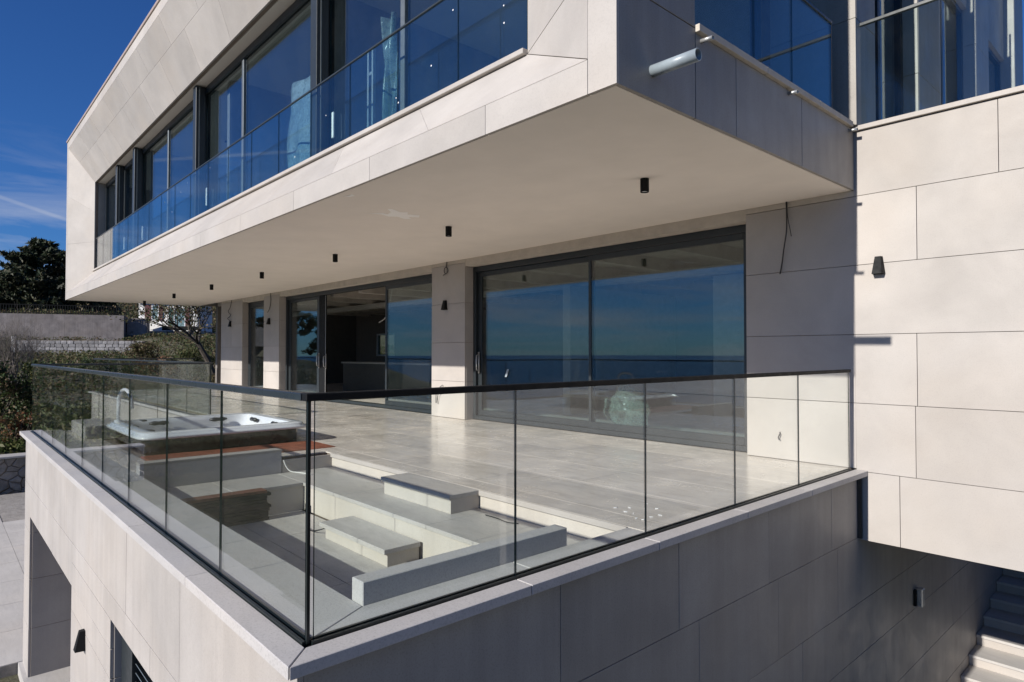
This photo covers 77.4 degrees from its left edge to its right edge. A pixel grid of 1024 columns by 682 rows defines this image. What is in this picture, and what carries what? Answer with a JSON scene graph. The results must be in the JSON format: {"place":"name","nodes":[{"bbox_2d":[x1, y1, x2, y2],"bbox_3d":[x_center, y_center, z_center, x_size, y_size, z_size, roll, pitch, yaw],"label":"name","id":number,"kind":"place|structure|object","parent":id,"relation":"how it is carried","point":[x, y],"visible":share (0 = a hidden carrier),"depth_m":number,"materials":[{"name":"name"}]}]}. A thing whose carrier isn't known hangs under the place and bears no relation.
{"place":"outdoors","nodes":[
{"label":"outdoors","id":0,"kind":"place"},
{"bbox_2d":[0,492,24,678],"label":"pavement","id":1,"kind":"structure","parent":0,"point":[12,523],"depth_m":13.79,"materials":[{"name":"grey tile"}]},
{"bbox_2d":[76,418,114,438],"bbox_3d":[-6.377,1.341,9.857,0.540,0.190,1.200,1,-1,-42],"label":"stone bench","id":2,"kind":"object","parent":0,"point":[92,428],"visible":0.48,"depth_m":9.43,"materials":[{"name":"grey stone"}]},
{"bbox_2d":[0,270,1023,681],"bbox_3d":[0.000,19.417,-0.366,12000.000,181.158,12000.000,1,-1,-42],"label":"ground","id":3,"kind":"structure","parent":0,"point":[382,344],"depth_m":61.34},
{"bbox_2d":[0,288,19,312],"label":"conifer tree","id":4,"kind":"object","parent":3,"relation":"on","point":[7,302],"visible":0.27,"depth_m":78.51,"materials":[{"name":"green plant"}]},
{"bbox_2d":[0,452,25,494],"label":"stone retaining wall","id":5,"kind":"structure","parent":3,"relation":"on","point":[12,472],"depth_m":23.02,"materials":[{"name":"grey stone"}]},
{"bbox_2d":[0,411,31,443],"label":"shrub","id":6,"kind":"object","parent":3,"relation":"on","point":[23,423],"visible":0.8,"depth_m":24.77,"materials":[{"name":"green plant"}]},
{"bbox_2d":[0,360,32,429],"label":"shrub","id":7,"kind":"object","parent":3,"relation":"on","point":[14,387],"visible":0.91,"depth_m":25.80,"materials":[{"name":"green plant"}]},
{"bbox_2d":[0,302,60,392],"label":"bare shrub","id":8,"kind":"object","parent":3,"relation":"on","point":[12,349],"visible":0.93,"depth_m":32.91,"materials":[{"name":"plant"}]},
{"bbox_2d":[0,358,82,418],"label":"shrub","id":9,"kind":"object","parent":3,"relation":"on","point":[27,401],"visible":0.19,"depth_m":26.56,"materials":[{"name":"green plant"}]},
{"bbox_2d":[0,403,90,453],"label":"rough grass","id":10,"kind":"structure","parent":3,"relation":"on","point":[15,446],"depth_m":24.08,"materials":[{"name":"green plant"}]},
{"bbox_2d":[0,236,91,310],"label":"conifer tree","id":11,"kind":"object","parent":3,"relation":"on","point":[25,272],"visible":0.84,"depth_m":77.07,"materials":[{"name":"green plant"}]},
{"bbox_2d":[0,313,149,340],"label":"boundary wall","id":12,"kind":"structure","parent":3,"relation":"on","point":[83,326],"depth_m":70.12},
{"bbox_2d":[0,303,128,314],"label":"railing fence","id":13,"kind":"object","parent":12,"relation":"on","point":[41,312],"visible":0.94,"depth_m":69.84,"materials":[{"name":"black metal"}]},
{"bbox_2d":[11,336,145,355],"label":"dry stone wall","id":14,"kind":"structure","parent":3,"relation":"on","point":[78,345],"depth_m":66.07,"materials":[{"name":"grey stone"}]},
{"bbox_2d":[76,374,117,418],"bbox_3d":[-18.995,2.651,28.674,3.030,2.556,2.526,0,-1,22],"label":"shrub","id":15,"kind":"object","parent":3,"relation":"on","point":[89,384],"visible":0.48,"depth_m":28.14,"materials":[{"name":"green plant"}]},
{"bbox_2d":[76,357,121,382],"bbox_3d":[-24.681,1.832,38.323,2.288,1.911,2.727,0,-1,1],"label":"shrub","id":16,"kind":"object","parent":3,"relation":"on","point":[102,367],"visible":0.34,"depth_m":37.66,"materials":[{"name":"green plant"}]},
{"bbox_2d":[80,301,124,313],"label":"conifer tree","id":17,"kind":"object","parent":3,"relation":"on","point":[95,303],"visible":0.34,"depth_m":82.73,"materials":[{"name":"green plant"}]},
{"bbox_2d":[2,300,215,330],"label":"scrub cover","id":18,"kind":"object","parent":3,"relation":"on","point":[123,304],"visible":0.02,"depth_m":100.98,"materials":[{"name":"green plant"}]},
{"bbox_2d":[105,355,136,378],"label":"shrub","id":19,"kind":"object","parent":3,"relation":"on","point":[126,368],"visible":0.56,"depth_m":40.19,"materials":[{"name":"green plant"}]},
{"bbox_2d":[121,341,164,366],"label":"shrub","id":20,"kind":"object","parent":3,"relation":"on","point":[145,349],"visible":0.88,"depth_m":45.56,"materials":[{"name":"green plant"}]},
{"bbox_2d":[112,366,184,389],"bbox_3d":[-17.347,2.551,30.704,3.184,2.734,2.612,0,-1,-6],"label":"shrub","id":21,"kind":"object","parent":3,"relation":"on","point":[137,384],"visible":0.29,"depth_m":30.35,"materials":[{"name":"green plant"}]},
{"bbox_2d":[98,303,215,375],"bbox_3d":[-20.991,-1.438,39.933,7.297,7.523,11.415,0,-1,-23],"label":"broadleaf tree","id":22,"kind":"object","parent":3,"relation":"on","point":[190,336],"visible":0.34,"depth_m":38.06,"materials":[{"name":"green plant"}]},
{"bbox_2d":[134,356,187,388],"bbox_3d":[-21.261,1.931,38.663,2.848,2.094,2.315,1,-1,-42],"label":"shrub","id":23,"kind":"object","parent":3,"relation":"on","point":[169,370],"visible":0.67,"depth_m":38.62,"materials":[{"name":"green plant"}]},
{"bbox_2d":[139,303,215,336],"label":"white house","id":24,"kind":"structure","parent":3,"relation":"on","point":[156,328],"depth_m":76.94,"materials":[{"name":"stone"}]},
{"bbox_2d":[172,346,214,379],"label":"shrub","id":25,"kind":"object","parent":3,"relation":"on","point":[197,368],"visible":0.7,"depth_m":41.62,"materials":[{"name":"green plant"}]},
{"bbox_2d":[0,309,393,401],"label":"scrub cover","id":26,"kind":"object","parent":3,"relation":"on","point":[75,356],"visible":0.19,"depth_m":59.39,"materials":[{"name":"green plant"}]},
{"bbox_2d":[185,339,215,373],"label":"shrub","id":27,"kind":"object","parent":3,"relation":"on","point":[208,348],"visible":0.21,"depth_m":44.86,"materials":[{"name":"green plant"}]},
{"bbox_2d":[204,373,214,382],"bbox_3d":[-17.470,2.600,38.698,2.412,1.596,2.348,0,-1,-16],"label":"shrub","id":28,"kind":"object","parent":3,"relation":"on","point":[212,378],"visible":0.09,"depth_m":38.40,"materials":[{"name":"green plant"}]},
{"bbox_2d":[18,391,1003,681],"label":"terrace block","id":29,"kind":"structure","parent":3,"relation":"on","point":[806,583],"depth_m":4.89,"materials":[{"name":"stone"}]},
{"bbox_2d":[73,629,85,652],"bbox_3d":[-4.215,2.918,6.223,0.085,0.185,0.120,1,-1,-42],"label":"wall lamp","id":30,"kind":"object","parent":29,"relation":"attached to","point":[79,645],"visible":1,"depth_m":6.20,"materials":[{"name":"black plastic"}]},
{"bbox_2d":[41,362,210,417],"bbox_3d":[-6.698,0.956,11.194,2.679,1.140,0.055,1,-1,-42],"label":"glass balustrade","id":31,"kind":"object","parent":29,"relation":"on","point":[81,364],"visible":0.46,"depth_m":11.24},
{"bbox_2d":[93,358,212,415],"bbox_3d":[-9.677,1.056,16.493,0.055,1.140,11.774,1,-1,-42],"label":"glass balustrade","id":32,"kind":"object","parent":29,"relation":"on","point":[146,374],"visible":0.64,"depth_m":15.63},
{"bbox_2d":[30,364,312,649],"bbox_3d":[-4.295,0.868,6.520,0.055,1.140,10.136,1,-1,-42],"label":"glass balustrade","id":33,"kind":"object","parent":29,"relation":"on","point":[54,408],"visible":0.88,"depth_m":5.35,"materials":[{"name":"clear glass"}]},
{"bbox_2d":[136,448,626,606],"bbox_3d":[-1.445,1.636,5.631,2.380,0.780,4.900,1,-1,-42],"label":"sunken seating","id":34,"kind":"object","parent":29,"relation":"on","point":[386,533],"visible":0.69,"depth_m":5.68,"materials":[{"name":"grey stone"}]},
{"bbox_2d":[223,517,268,526],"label":"timber plank","id":35,"kind":"object","parent":34,"relation":"on","point":[246,521],"visible":0.24,"depth_m":6.43,"materials":[{"name":"brown wood"}]},
{"bbox_2d":[222,514,267,523],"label":"timber plank","id":36,"kind":"object","parent":35,"relation":"on","point":[244,519],"visible":0.24,"depth_m":6.43,"materials":[{"name":"brown wood"}]},
{"bbox_2d":[214,511,268,521],"bbox_3d":[-2.890,1.761,6.341,0.892,0.029,0.151,1,-1,-42],"label":"timber plank","id":37,"kind":"object","parent":36,"relation":"on","point":[244,516],"visible":0.26,"depth_m":6.42,"materials":[{"name":"brown wood"}]},
{"bbox_2d":[211,507,269,518],"bbox_3d":[-2.895,1.730,6.341,0.931,0.029,0.144,1,-1,-42],"label":"timber plank","id":38,"kind":"object","parent":37,"relation":"on","point":[243,513],"visible":0.26,"depth_m":6.42,"materials":[{"name":"brown wood"}]},
{"bbox_2d":[207,503,270,516],"bbox_3d":[-2.890,1.699,6.346,0.948,0.029,0.146,1,-1,-42],"label":"timber plank","id":39,"kind":"object","parent":38,"relation":"on","point":[240,510],"visible":0.3,"depth_m":6.40,"materials":[{"name":"brown wood"}]},
{"bbox_2d":[202,502,267,514],"bbox_3d":[-2.892,1.668,6.338,0.879,0.029,0.152,1,-1,-42],"label":"timber plank","id":40,"kind":"object","parent":39,"relation":"on","point":[236,508],"visible":0.28,"depth_m":6.37,"materials":[{"name":"brown wood"}]},
{"bbox_2d":[197,499,266,511],"bbox_3d":[-2.897,1.637,6.334,0.878,0.029,0.155,1,-1,-42],"label":"timber plank","id":41,"kind":"object","parent":40,"relation":"on","point":[233,505],"visible":0.42,"depth_m":6.35,"materials":[{"name":"brown wood"}]},
{"bbox_2d":[194,496,266,508],"bbox_3d":[-2.917,1.606,6.327,0.930,0.029,0.147,1,-1,-42],"label":"timber plank","id":42,"kind":"object","parent":41,"relation":"on","point":[230,502],"visible":0.26,"depth_m":6.35,"materials":[{"name":"brown wood"}]},
{"bbox_2d":[189,491,270,506],"bbox_3d":[-2.885,1.575,6.354,0.927,0.029,0.152,1,-1,-42],"label":"timber plank","id":43,"kind":"object","parent":42,"relation":"on","point":[268,493],"visible":0.3,"depth_m":6.34,"materials":[{"name":"brown wood"}]},
{"bbox_2d":[180,488,266,503],"bbox_3d":[-2.903,1.544,6.336,0.889,0.029,0.153,1,-1,-42],"label":"timber plank","id":44,"kind":"object","parent":43,"relation":"on","point":[213,497],"visible":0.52,"depth_m":6.32,"materials":[{"name":"brown wood"}]},
{"bbox_2d":[283,460,311,474],"bbox_3d":[-2.518,1.486,7.526,0.399,0.153,0.051,0,-1,19],"label":"loose cable","id":45,"kind":"object","parent":34,"relation":"on","point":[292,471],"visible":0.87,"depth_m":7.56,"materials":[{"name":"white plastic"}]},
{"bbox_2d":[485,514,518,523],"bbox_3d":[-0.100,1.515,5.421,0.403,0.009,0.045,-1,-2,45],"label":"loose cable","id":46,"kind":"object","parent":34,"relation":"on","point":[500,519],"visible":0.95,"depth_m":5.41,"materials":[{"name":"white plastic"}]},
{"bbox_2d":[76,388,848,531],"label":"terrace floor","id":47,"kind":"structure","parent":29,"relation":"on","point":[597,476],"depth_m":7.50,"materials":[{"name":"beige tile"}]},
{"bbox_2d":[95,358,194,392],"bbox_3d":[-12.501,1.157,21.893,3.034,1.140,0.055,1,-1,-42],"label":"glass balustrade","id":48,"kind":"object","parent":47,"relation":"on","point":[144,358],"visible":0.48,"depth_m":21.87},
{"bbox_2d":[106,388,305,454],"bbox_3d":[-4.379,1.276,9.161,2.180,1.233,2.180,1,-1,-42],"label":"hot tub","id":49,"kind":"object","parent":47,"relation":"on","point":[186,433],"visible":0.79,"depth_m":8.65,"materials":[{"name":"white plastic"}]},
{"bbox_2d":[141,441,334,460],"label":"wooden deck","id":50,"kind":"structure","parent":47,"relation":"on","point":[293,446],"depth_m":8.21,"materials":[{"name":"brown wood"}]},
{"bbox_2d":[65,0,1023,571],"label":"villa","id":51,"kind":"object","parent":29,"relation":"on","point":[567,252],"visible":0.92,"depth_m":8.12,"materials":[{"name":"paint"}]},
{"bbox_2d":[105,166,124,262],"bbox_3d":[-12.408,-3.637,20.046,0.120,3.128,2.750,1,-1,-42],"label":"upper window","id":52,"kind":"structure","parent":51,"relation":"in","point":[111,182],"depth_m":21.00,"materials":[{"name":"metal"}]},
{"bbox_2d":[124,158,132,252],"bbox_3d":[-10.810,-3.670,18.289,0.120,3.128,2.000,1,-1,-42],"label":"upper window","id":53,"kind":"structure","parent":51,"relation":"in","point":[129,165],"depth_m":18.97,"materials":[{"name":"metal"}]},
{"bbox_2d":[141,100,192,243],"bbox_3d":[-8.304,-3.722,15.534,0.120,3.128,5.450,1,-1,-42],"label":"upper window","id":54,"kind":"structure","parent":51,"relation":"in","point":[167,131],"depth_m":15.58,"materials":[{"name":"metal"}]},
{"bbox_2d":[248,300,263,387],"bbox_3d":[-7.885,0.184,20.053,0.140,2.868,1.780,1,-1,-42],"label":"window","id":55,"kind":"structure","parent":51,"relation":"in","point":[252,305],"depth_m":20.58,"materials":[{"name":"metal"}]},
{"bbox_2d":[205,0,310,210],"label":"upper window","id":56,"kind":"structure","parent":51,"relation":"in","point":[298,6],"depth_m":11.82,"materials":[{"name":"metal"}]},
{"bbox_2d":[287,76,309,167],"bbox_3d":[-3.368,-3.436,10.486,0.097,1.865,1.649,1,-1,-42],"label":"plastic sheet","id":57,"kind":"object","parent":51,"relation":"hanging from","point":[300,123],"visible":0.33,"depth_m":10.65,"materials":[{"name":"blue plastic"}]},
{"bbox_2d":[96,0,527,259],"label":"glass balustrade","id":58,"kind":"object","parent":51,"relation":"on","point":[355,60],"visible":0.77,"depth_m":9.06,"materials":[{"name":"clear glass"}]},
{"bbox_2d":[333,254,337,261],"bbox_3d":[-3.168,-1.486,11.450,0.088,0.136,0.088,1,-1,-42],"label":"soffit light","id":59,"kind":"object","parent":51,"relation":"attached to","point":[335,257],"visible":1,"depth_m":11.41,"materials":[{"name":"black plastic"}]},
{"bbox_2d":[285,274,431,413],"bbox_3d":[-3.980,0.102,15.718,0.197,2.868,7.550,1,-1,-42],"label":"sliding door","id":60,"kind":"structure","parent":51,"relation":"in","point":[321,297],"depth_m":16.77,"materials":[{"name":"metal"}]},
{"bbox_2d":[328,0,410,147],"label":"upper window","id":61,"kind":"structure","parent":51,"relation":"in","point":[405,4],"depth_m":7.82,"materials":[{"name":"metal"}]},
{"bbox_2d":[367,48,375,127],"bbox_3d":[-1.972,-3.182,8.947,0.040,1.800,0.160,1,-1,-42],"label":"white pole frame","id":62,"kind":"object","parent":51,"relation":"on","point":[370,107],"visible":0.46,"depth_m":8.92,"materials":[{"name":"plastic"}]},
{"bbox_2d":[377,333,394,355],"bbox_3d":[-5.014,0.151,25.518,0.080,0.900,1.400,1,-1,-42],"label":"back window","id":63,"kind":"structure","parent":51,"relation":"in","point":[388,333],"depth_m":25.73,"materials":[{"name":"black plastic"}]},
{"bbox_2d":[382,17,396,117],"bbox_3d":[-1.632,-3.447,8.551,0.192,1.815,0.449,1,-1,-42],"label":"plastic sheet","id":64,"kind":"object","parent":51,"relation":"hanging from","point":[392,28],"visible":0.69,"depth_m":8.55,"materials":[{"name":"white"}]},
{"bbox_2d":[441,300,447,309],"bbox_3d":[-1.321,-0.697,12.399,0.085,0.185,0.120,1,-1,-42],"label":"wall lamp","id":65,"kind":"object","parent":51,"relation":"attached to","point":[444,305],"visible":1,"depth_m":12.38,"materials":[{"name":"black plastic"}]},
{"bbox_2d":[445,226,451,236],"bbox_3d":[-0.887,-1.533,8.943,0.088,0.136,0.088,1,-1,-42],"label":"soffit light","id":66,"kind":"object","parent":51,"relation":"attached to","point":[448,231],"visible":1,"depth_m":8.91,"materials":[{"name":"black plastic"}]},
{"bbox_2d":[473,224,746,451],"bbox_3d":[1.168,-0.005,10.060,0.197,2.868,5.570,1,-1,-42],"label":"sliding window","id":67,"kind":"structure","parent":51,"relation":"in","point":[733,233],"depth_m":9.95,"materials":[{"name":"metal"}]},
{"bbox_2d":[604,386,649,425],"bbox_3d":[1.824,1.030,10.233,0.578,0.683,0.874,1,-1,-42],"label":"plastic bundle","id":68,"kind":"object","parent":51,"relation":"on","point":[624,409],"visible":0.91,"depth_m":10.22,"materials":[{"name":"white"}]},
{"bbox_2d":[640,178,648,192],"bbox_3d":[1.346,-1.579,6.487,0.088,0.136,0.088,1,-1,-42],"label":"soffit light","id":69,"kind":"object","parent":51,"relation":"attached to","point":[644,185],"visible":1,"depth_m":6.45,"materials":[{"name":"black plastic"}]},
{"bbox_2d":[649,48,701,77],"bbox_3d":[1.095,-1.881,4.331,0.084,0.090,0.381,1,-1,-42],"label":"drain pipe","id":70,"kind":"object","parent":51,"relation":"attached to","point":[692,56],"visible":1,"depth_m":4.28,"materials":[{"name":"grey plastic"}]},
{"bbox_2d":[700,35,713,43],"bbox_3d":[1.474,-2.291,4.859,0.034,0.040,0.122,1,-1,-42],"label":"overflow pipe","id":71,"kind":"object","parent":51,"relation":"attached to","point":[706,39],"visible":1,"depth_m":4.84,"materials":[{"name":"metal"}]},
{"bbox_2d":[750,0,760,61],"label":"side window","id":72,"kind":"structure","parent":51,"relation":"in","point":[757,3],"depth_m":7.52,"materials":[{"name":"glass"}]},
{"bbox_2d":[779,202,786,273],"bbox_3d":[3.175,-1.208,7.487,0.046,0.842,0.103,1,-1,-42],"label":"loose cable","id":73,"kind":"object","parent":51,"relation":"hanging from","point":[785,240],"visible":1,"depth_m":7.47,"materials":[{"name":"black rubber"}]},
{"bbox_2d":[752,0,831,107],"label":"glass balustrade","id":74,"kind":"object","parent":51,"relation":"on","point":[818,12],"visible":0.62,"depth_m":6.49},
{"bbox_2d":[788,90,798,95],"bbox_3d":[2.571,-2.279,5.867,0.034,0.040,0.107,1,-1,-42],"label":"overflow pipe","id":75,"kind":"object","parent":51,"relation":"attached to","point":[793,92],"visible":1,"depth_m":5.85,"materials":[{"name":"metal"}]},
{"bbox_2d":[848,128,857,131],"bbox_3d":[3.644,-2.259,6.842,0.034,0.040,0.107,1,-1,-42],"label":"overflow pipe","id":76,"kind":"object","parent":51,"relation":"attached to","point":[852,129],"visible":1,"depth_m":6.82,"materials":[{"name":"metal"}]},
{"bbox_2d":[871,256,885,274],"bbox_3d":[3.847,-0.799,6.719,0.085,0.185,0.120,1,-1,-42],"label":"wall lamp","id":77,"kind":"object","parent":51,"relation":"attached to","point":[878,266],"visible":1,"depth_m":6.70,"materials":[{"name":"black plastic"}]},
{"bbox_2d":[874,0,902,120],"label":"side window","id":78,"kind":"structure","parent":51,"relation":"in","point":[897,63],"depth_m":8.35,"materials":[{"name":"metal"}]},
{"bbox_2d":[860,0,936,26],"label":"glass balustrade","id":79,"kind":"object","parent":51,"relation":"on","point":[895,12],"visible":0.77,"depth_m":6.71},
{"bbox_2d":[940,0,962,104],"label":"side window","id":80,"kind":"structure","parent":51,"relation":"in","point":[951,5],"depth_m":10.41,"materials":[{"name":"metal"}]},
{"bbox_2d":[989,48,999,91],"bbox_3d":[8.680,-3.786,11.686,1.850,3.190,0.100,1,-1,-42],"label":"side window","id":81,"kind":"structure","parent":51,"relation":"in","point":[993,59],"depth_m":12.26,"materials":[{"name":"glass"}]},
{"bbox_2d":[302,369,851,645],"bbox_3d":[1.364,0.836,4.815,6.123,1.140,0.048,1,-1,-42],"label":"glass balustrade","id":82,"kind":"object","parent":29,"relation":"on","point":[308,398],"visible":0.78,"depth_m":3.57,"materials":[{"name":"clear glass"}]},
{"bbox_2d":[913,587,924,606],"bbox_3d":[5.150,3.243,8.078,0.150,0.220,0.089,1,-1,-42],"label":"wall lamp","id":83,"kind":"object","parent":29,"relation":"attached to","point":[918,596],"visible":1,"depth_m":8.05,"materials":[{"name":"metal"}]},
{"bbox_2d":[0,0,1023,269],"label":"sky","id":84,"kind":"structure","parent":0,"point":[56,56],"materials":[{"name":"blue"}]},
{"bbox_2d":[961,568,1023,681],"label":"outdoor staircase","id":85,"kind":"structure","parent":0,"point":[1004,637],"depth_m":10.02,"materials":[{"name":"stone"}]}
]}

